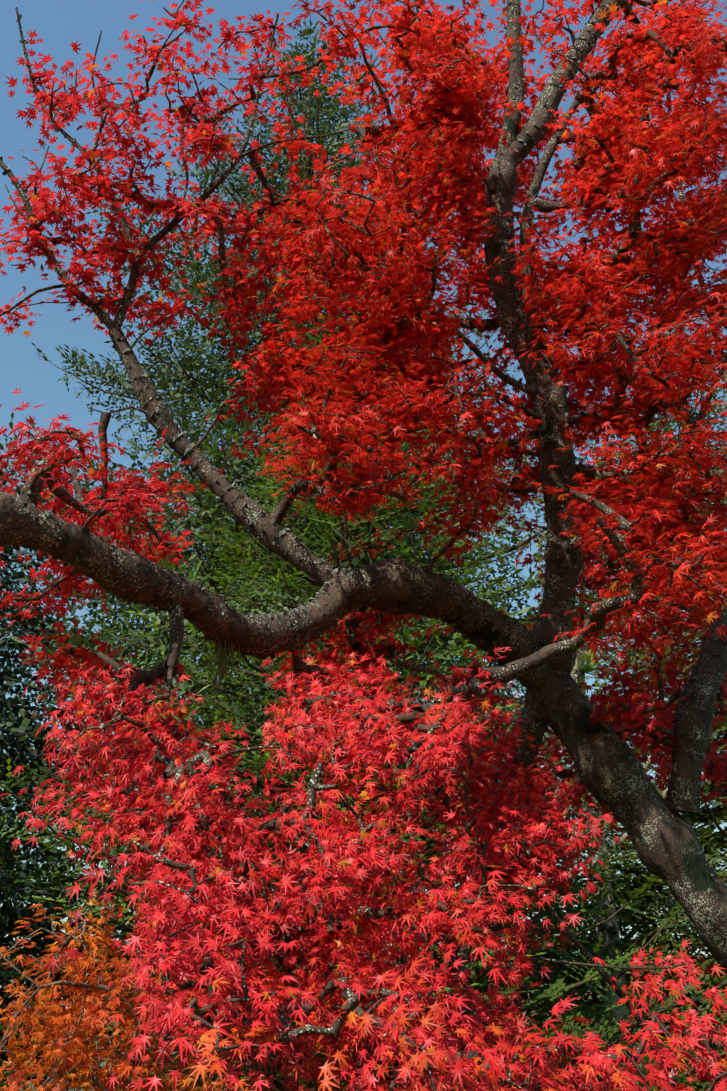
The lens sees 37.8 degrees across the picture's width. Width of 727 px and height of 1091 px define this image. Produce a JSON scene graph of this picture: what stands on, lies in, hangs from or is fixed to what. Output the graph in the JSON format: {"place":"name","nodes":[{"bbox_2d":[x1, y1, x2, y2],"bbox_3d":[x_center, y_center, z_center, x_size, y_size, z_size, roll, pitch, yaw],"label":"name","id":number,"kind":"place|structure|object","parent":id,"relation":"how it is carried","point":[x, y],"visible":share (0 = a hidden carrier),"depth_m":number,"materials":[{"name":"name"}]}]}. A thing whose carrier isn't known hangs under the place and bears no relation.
{"place":"outdoors","nodes":[
{"label":"outdoors","id":0,"kind":"place"},
{"bbox_2d":[0,0,726,961],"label":"branches","id":1,"kind":"object","parent":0,"point":[80,552],"visible":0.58,"depth_m":4.64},
{"bbox_2d":[0,0,726,1031],"label":"sky","id":2,"kind":"structure","parent":0,"point":[60,23],"materials":[{"name":"blue"}]},
{"bbox_2d":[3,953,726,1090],"bbox_3d":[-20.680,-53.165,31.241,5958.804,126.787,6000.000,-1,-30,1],"label":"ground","id":3,"kind":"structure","parent":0,"point":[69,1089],"depth_m":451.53,"materials":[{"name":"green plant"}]},
{"bbox_2d":[0,465,240,1090],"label":"tree","id":4,"kind":"object","parent":3,"relation":"on","point":[10,740],"depth_m":11.03,"materials":[{"name":"green plant"}]},
{"bbox_2d":[0,887,259,1090],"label":"orange maple","id":5,"kind":"object","parent":3,"relation":"on","point":[79,1038],"depth_m":3.81,"materials":[{"name":"orange plant"}]},
{"bbox_2d":[0,0,726,1090],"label":"maple","id":6,"kind":"object","parent":3,"relation":"on","point":[228,916],"depth_m":3.75,"materials":[{"name":"red plant"}]},
{"bbox_2d":[0,0,726,1021],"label":"maple leaves","id":7,"kind":"object","parent":6,"relation":"attached to","point":[584,180],"visible":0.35,"depth_m":4.84,"materials":[{"name":"red plant"}]},
{"bbox_2d":[0,19,726,1084],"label":"tree","id":8,"kind":"object","parent":3,"relation":"on","point":[194,365],"depth_m":17.27,"materials":[{"name":"green plant"}]},
{"bbox_2d":[0,322,726,1090],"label":"tree","id":9,"kind":"object","parent":3,"relation":"on","point":[482,980],"depth_m":10.81,"materials":[{"name":"green plant"}]},
{"bbox_2d":[374,437,726,1086],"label":"tree trunk","id":10,"kind":"object","parent":3,"relation":"on","point":[611,924],"visible":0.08,"depth_m":13.14,"materials":[{"name":"grey plant"}]},
{"bbox_2d":[384,418,726,755],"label":"tree leaves","id":11,"kind":"object","parent":10,"relation":"attached to","point":[518,593],"visible":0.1,"depth_m":14.55,"materials":[{"name":"green plant"}]},
{"bbox_2d":[443,315,726,1090],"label":"tree","id":12,"kind":"object","parent":3,"relation":"on","point":[656,909],"depth_m":14.71,"materials":[{"name":"green plant"}]},
{"bbox_2d":[207,639,711,933],"bbox_3d":[0.478,1.000,4.216,2.384,0.886,0.107,15,-33,-24],"label":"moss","id":13,"kind":"object","parent":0,"point":[222,653],"visible":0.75,"depth_m":3.93,"materials":[{"name":"green plant"}]},
{"bbox_2d":[422,807,658,1023],"bbox_3d":[2.453,9.274,22.331,8.033,9.524,7.883,-17,-34,26],"label":"background tree","id":14,"kind":"object","parent":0,"point":[543,908],"visible":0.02,"depth_m":22.31,"materials":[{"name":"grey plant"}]},
{"bbox_2d":[395,814,653,1023],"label":"tree leaves","id":15,"kind":"object","parent":14,"relation":"attached to","point":[576,927],"visible":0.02,"depth_m":22.21,"materials":[{"name":"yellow plant"}]}
]}

